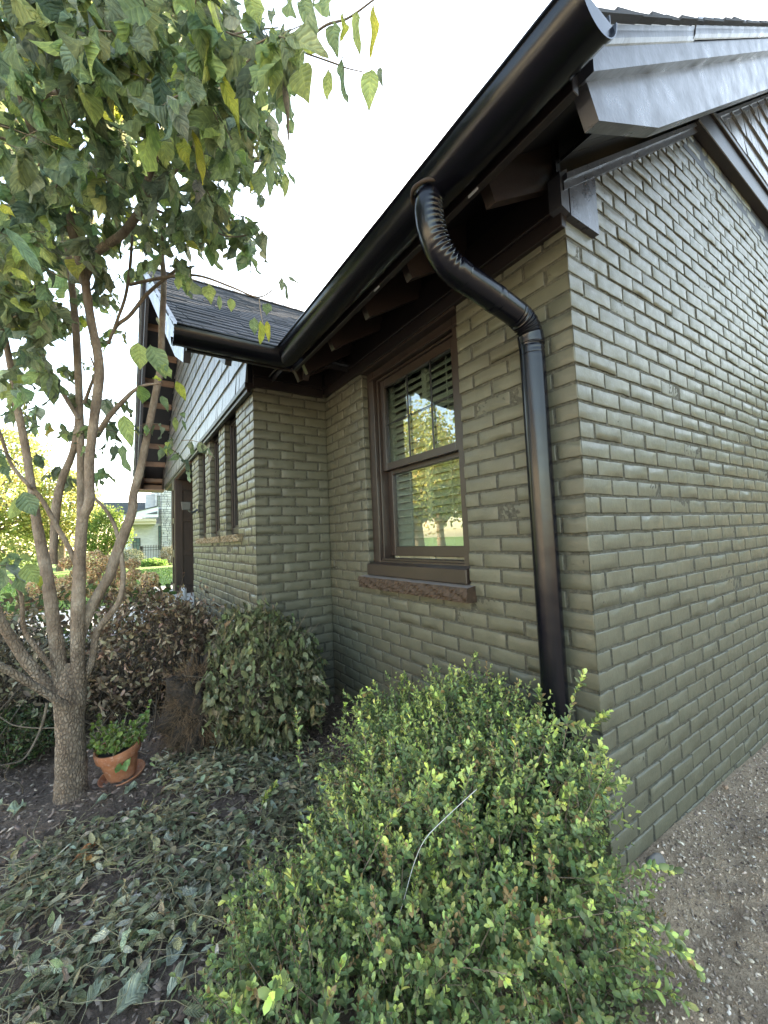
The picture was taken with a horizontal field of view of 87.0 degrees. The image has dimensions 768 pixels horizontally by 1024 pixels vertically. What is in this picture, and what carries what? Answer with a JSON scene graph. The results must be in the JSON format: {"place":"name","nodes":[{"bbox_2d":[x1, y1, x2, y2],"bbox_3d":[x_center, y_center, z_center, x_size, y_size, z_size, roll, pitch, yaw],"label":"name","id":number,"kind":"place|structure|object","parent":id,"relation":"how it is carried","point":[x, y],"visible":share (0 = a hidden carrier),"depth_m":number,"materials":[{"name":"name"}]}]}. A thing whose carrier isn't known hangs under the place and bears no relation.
{"place":"outdoors","nodes":[
{"label":"outdoors","id":0,"kind":"place"},
{"bbox_2d":[0,604,153,647],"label":"sidewalk","id":1,"kind":"structure","parent":0,"point":[66,618],"depth_m":6.51,"materials":[{"name":"concrete"}]},
{"bbox_2d":[0,552,172,611],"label":"lawn","id":2,"kind":"structure","parent":0,"point":[11,575],"depth_m":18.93,"materials":[{"name":"green plant"}]},
{"bbox_2d":[0,417,55,548],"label":"broadleaf tree","id":3,"kind":"object","parent":2,"relation":"on","point":[6,486],"visible":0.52,"depth_m":22.90,"materials":[{"name":"yellow plant"}]},
{"bbox_2d":[0,524,95,567],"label":"hedge","id":4,"kind":"object","parent":2,"relation":"on","point":[19,549],"visible":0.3,"depth_m":34.85,"materials":[{"name":"green plant"}]},
{"bbox_2d":[12,462,107,571],"bbox_3d":[-20.535,0.362,25.641,4.827,7.105,4.905,-6,-5,41],"label":"broadleaf tree","id":5,"kind":"object","parent":2,"relation":"on","point":[65,524],"visible":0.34,"depth_m":25.07,"materials":[{"name":"yellow plant"}]},
{"bbox_2d":[86,500,136,557],"bbox_3d":[-16.446,1.437,24.059,3.077,4.256,2.860,0,-4,-34],"label":"broadleaf tree","id":6,"kind":"object","parent":2,"relation":"on","point":[104,538],"visible":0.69,"depth_m":23.56,"materials":[{"name":"green plant"}]},
{"bbox_2d":[94,489,171,561],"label":"neighbour house","id":7,"kind":"structure","parent":2,"relation":"on","point":[152,526],"depth_m":37.34,"materials":[{"name":"brick"}]},
{"bbox_2d":[133,538,139,553],"bbox_3d":[-22.241,3.043,36.398,0.603,1.400,0.060,0,-4,-34],"label":"window","id":8,"kind":"structure","parent":7,"relation":"in","point":[136,545],"depth_m":36.40,"materials":[{"name":"teal"}]},
{"bbox_2d":[157,496,159,506],"bbox_3d":[-20.490,-0.951,36.836,0.260,1.050,0.060,0,-4,-34],"label":"window","id":9,"kind":"structure","parent":7,"relation":"in","point":[158,497],"depth_m":36.83,"materials":[{"name":"teal"}]},
{"bbox_2d":[158,526,160,548],"bbox_3d":[-20.304,2.292,36.666,0.236,2.116,0.060,0,-4,-34],"label":"window","id":10,"kind":"structure","parent":7,"relation":"in","point":[159,527],"depth_m":36.65,"materials":[{"name":"teal"}]},
{"bbox_2d":[123,548,145,561],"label":"flower bush","id":11,"kind":"object","parent":2,"relation":"on","point":[131,553],"visible":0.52,"depth_m":28.53,"materials":[{"name":"plant"}]},
{"bbox_2d":[140,545,162,559],"bbox_3d":[-18.388,3.442,32.045,1.609,1.712,0.520,0,-4,-34],"label":"iron fence","id":12,"kind":"object","parent":2,"relation":"on","point":[148,547],"visible":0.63,"depth_m":31.79,"materials":[{"name":"black"}]},
{"bbox_2d":[138,557,170,566],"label":"hosta","id":13,"kind":"object","parent":2,"relation":"on","point":[149,562],"visible":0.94,"depth_m":25.49,"materials":[{"name":"green plant"}]},
{"bbox_2d":[157,546,171,564],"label":"bush","id":14,"kind":"object","parent":2,"relation":"on","point":[169,553],"visible":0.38,"depth_m":27.23,"materials":[{"name":"plant"}]},
{"bbox_2d":[180,585,186,600],"bbox_3d":[-2.368,1.025,4.782,0.072,0.338,0.072,0,-4,-34],"label":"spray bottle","id":15,"kind":"object","parent":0,"point":[184,593],"visible":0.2,"depth_m":4.76,"materials":[{"name":"white plastic"}]},
{"bbox_2d":[0,609,767,1023],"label":"ground","id":16,"kind":"structure","parent":0,"point":[746,967],"depth_m":1.31,"materials":[{"name":"soil"}]},
{"bbox_2d":[7,799,26,819],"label":"fallen leaf","id":17,"kind":"object","parent":16,"relation":"on","point":[14,807],"visible":1,"depth_m":1.77,"materials":[{"name":"green plant"}]},
{"bbox_2d":[0,703,54,768],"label":"shrub","id":18,"kind":"object","parent":16,"relation":"on","point":[22,753],"visible":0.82,"depth_m":2.22,"materials":[{"name":"green plant"}]},
{"bbox_2d":[0,587,105,769],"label":"bush","id":19,"kind":"object","parent":16,"relation":"on","point":[10,693],"visible":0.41,"depth_m":2.47,"materials":[{"name":"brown plant"}]},
{"bbox_2d":[67,817,75,826],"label":"fallen leaf","id":20,"kind":"object","parent":16,"relation":"on","point":[71,821],"visible":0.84,"depth_m":1.68,"materials":[{"name":"green plant"}]},
{"bbox_2d":[81,854,93,865],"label":"fallen leaf","id":21,"kind":"object","parent":16,"relation":"on","point":[89,857],"visible":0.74,"depth_m":1.47,"materials":[{"name":"orange plant"}]},
{"bbox_2d":[0,549,180,665],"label":"hydrangea","id":22,"kind":"object","parent":16,"relation":"on","point":[99,563],"visible":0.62,"depth_m":4.28,"materials":[{"name":"brown plant"}]},
{"bbox_2d":[106,885,126,915],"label":"fallen leaf","id":23,"kind":"object","parent":16,"relation":"on","point":[119,894],"visible":0.24,"depth_m":1.31,"materials":[{"name":"green plant"}]},
{"bbox_2d":[117,781,137,798],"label":"fallen leaf","id":24,"kind":"object","parent":16,"relation":"on","point":[133,784],"visible":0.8,"depth_m":1.89,"materials":[{"name":"green plant"}]},
{"bbox_2d":[39,572,232,758],"bbox_3d":[-1.723,0.978,3.388,1.232,1.025,2.270,-2,-4,-5],"label":"dried shrub","id":25,"kind":"object","parent":16,"relation":"on","point":[188,625],"visible":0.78,"depth_m":2.84,"materials":[{"name":"brown plant"}]},
{"bbox_2d":[127,959,150,988],"bbox_3d":[-0.632,1.215,1.054,0.111,0.059,0.056,-3,-4,2],"label":"fallen leaf","id":26,"kind":"object","parent":16,"relation":"on","point":[144,972],"visible":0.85,"depth_m":1.06,"materials":[{"name":"green plant"}]},
{"bbox_2d":[148,859,161,882],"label":"fallen leaf","id":27,"kind":"object","parent":16,"relation":"on","point":[156,868],"visible":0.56,"depth_m":1.40,"materials":[{"name":"green plant"}]},
{"bbox_2d":[163,830,175,849],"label":"fallen leaf","id":28,"kind":"object","parent":16,"relation":"on","point":[166,837],"visible":0.72,"depth_m":1.56,"materials":[{"name":"green plant"}]},
{"bbox_2d":[163,944,191,1007],"bbox_3d":[-0.539,1.204,1.052,0.028,0.031,0.165,-2,-4,-6],"label":"fallen leaf","id":29,"kind":"object","parent":16,"relation":"on","point":[177,971],"visible":0.81,"depth_m":1.05,"materials":[{"name":"green plant"}]},
{"bbox_2d":[0,0,382,804],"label":"tree","id":30,"kind":"object","parent":16,"relation":"on","point":[114,80],"visible":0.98,"depth_m":1.45,"materials":[{"name":"green plant"}]},
{"bbox_2d":[0,703,48,793],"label":"fallen branch","id":31,"kind":"object","parent":30,"relation":"attached to","point":[41,725],"visible":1,"depth_m":1.74,"materials":[{"name":"brown wood"}]},
{"bbox_2d":[0,716,53,728],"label":"bare twig","id":32,"kind":"object","parent":30,"relation":"attached to","point":[24,726],"visible":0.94,"depth_m":2.10,"materials":[{"name":"brown wood"}]},
{"bbox_2d":[0,722,456,1023],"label":"wilted leaves","id":33,"kind":"object","parent":16,"relation":"on","point":[125,934],"visible":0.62,"depth_m":1.37,"materials":[{"name":"green plant"}]},
{"bbox_2d":[59,841,100,874],"bbox_3d":[-1.102,1.255,1.508,0.029,0.037,0.195,-3,-4,17],"label":"fallen leaf","id":34,"kind":"object","parent":33,"relation":"on","point":[84,847],"visible":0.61,"depth_m":1.49,"materials":[{"name":"brown plant"}]},
{"bbox_2d":[143,592,334,760],"bbox_3d":[-0.812,0.982,2.426,1.042,1.041,0.831,-2,-4,0],"label":"uprooted shrub","id":35,"kind":"object","parent":16,"relation":"on","point":[209,695],"visible":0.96,"depth_m":2.21,"materials":[{"name":"green plant"}]},
{"bbox_2d":[0,652,526,1023],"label":"mulch","id":36,"kind":"object","parent":16,"relation":"on","point":[159,986],"visible":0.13,"depth_m":1.61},
{"bbox_2d":[80,970,105,1023],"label":"fallen leaf","id":37,"kind":"object","parent":36,"relation":"on","point":[94,988],"visible":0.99,"depth_m":1.03,"materials":[{"name":"green plant"}]},
{"bbox_2d":[88,793,110,810],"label":"fallen leaf","id":38,"kind":"object","parent":36,"relation":"on","point":[103,796],"visible":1,"depth_m":1.82,"materials":[{"name":"green plant"}]},
{"bbox_2d":[86,699,151,787],"bbox_3d":[-1.278,1.163,2.011,0.319,0.346,0.348,-3,-4,17],"label":"potted plant","id":39,"kind":"object","parent":36,"relation":"on","point":[115,756],"visible":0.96,"depth_m":1.96,"materials":[{"name":"green plant"}]},
{"bbox_2d":[105,972,155,1023],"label":"fallen leaf","id":40,"kind":"object","parent":36,"relation":"on","point":[134,995],"visible":0.94,"depth_m":1.02,"materials":[{"name":"green plant"}]},
{"bbox_2d":[160,931,187,978],"bbox_3d":[-0.572,1.209,1.118,0.057,0.048,0.131,-2,-4,-12],"label":"fallen leaf","id":41,"kind":"object","parent":36,"relation":"on","point":[172,957],"visible":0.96,"depth_m":1.11,"materials":[{"name":"green plant"}]},
{"bbox_2d":[169,650,705,1023],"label":"boxwood shrub","id":42,"kind":"object","parent":16,"relation":"on","point":[389,806],"visible":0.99,"depth_m":0.97,"materials":[{"name":"green plant"}]},
{"bbox_2d":[398,789,476,925],"bbox_3d":[0.123,0.814,0.920,0.195,0.348,0.016,-3,-4,5],"label":"twig","id":43,"kind":"object","parent":42,"relation":"hanging from","point":[425,839],"visible":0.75,"depth_m":0.93,"materials":[{"name":"grey"}]},
{"bbox_2d":[132,0,767,876],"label":"brick house","id":44,"kind":"structure","parent":16,"relation":"on","point":[494,394],"depth_m":1.87,"materials":[{"name":"green"}]},
{"bbox_2d":[195,453,206,543],"bbox_3d":[-2.000,-0.185,4.520,0.137,1.070,0.600,0,-4,-34],"label":"narrow window","id":45,"kind":"structure","parent":44,"relation":"in","point":[202,540],"depth_m":4.69,"materials":[{"name":"brown glass"}]},
{"bbox_2d":[206,435,220,542],"bbox_3d":[-1.624,-0.237,3.950,0.138,1.070,0.610,0,-4,-34],"label":"narrow window","id":46,"kind":"structure","parent":44,"relation":"in","point":[216,539],"depth_m":4.13,"materials":[{"name":"brown glass"}]},
{"bbox_2d":[220,416,242,541],"bbox_3d":[-1.254,-0.288,3.387,0.143,1.070,0.600,0,-4,-34],"label":"narrow window","id":47,"kind":"structure","parent":44,"relation":"in","point":[236,537],"depth_m":3.56,"materials":[{"name":"brown glass"}]},
{"bbox_2d":[358,306,476,603],"bbox_3d":[0.169,-0.282,2.324,0.253,1.463,0.975,0,-4,-34],"label":"window","id":48,"kind":"structure","parent":44,"relation":"in","point":[433,562],"depth_m":2.36,"materials":[{"name":"brown wood"}]},
{"bbox_2d":[645,852,665,864],"bbox_3d":[0.952,1.221,1.415,0.092,0.039,0.054,0,-4,-34],"label":"rock","id":49,"kind":"object","parent":16,"relation":"on","point":[658,857],"visible":0.56,"depth_m":1.41,"materials":[{"name":"grey stone"}]},
{"bbox_2d":[0,0,767,554],"label":"sky","id":50,"kind":"structure","parent":0,"point":[347,163],"materials":[{"name":"white"}]},
{"bbox_2d":[438,748,767,1023],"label":"gravel","id":51,"kind":"structure","parent":0,"point":[708,980],"depth_m":1.25,"materials":[{"name":"grey gravel"}]}
]}

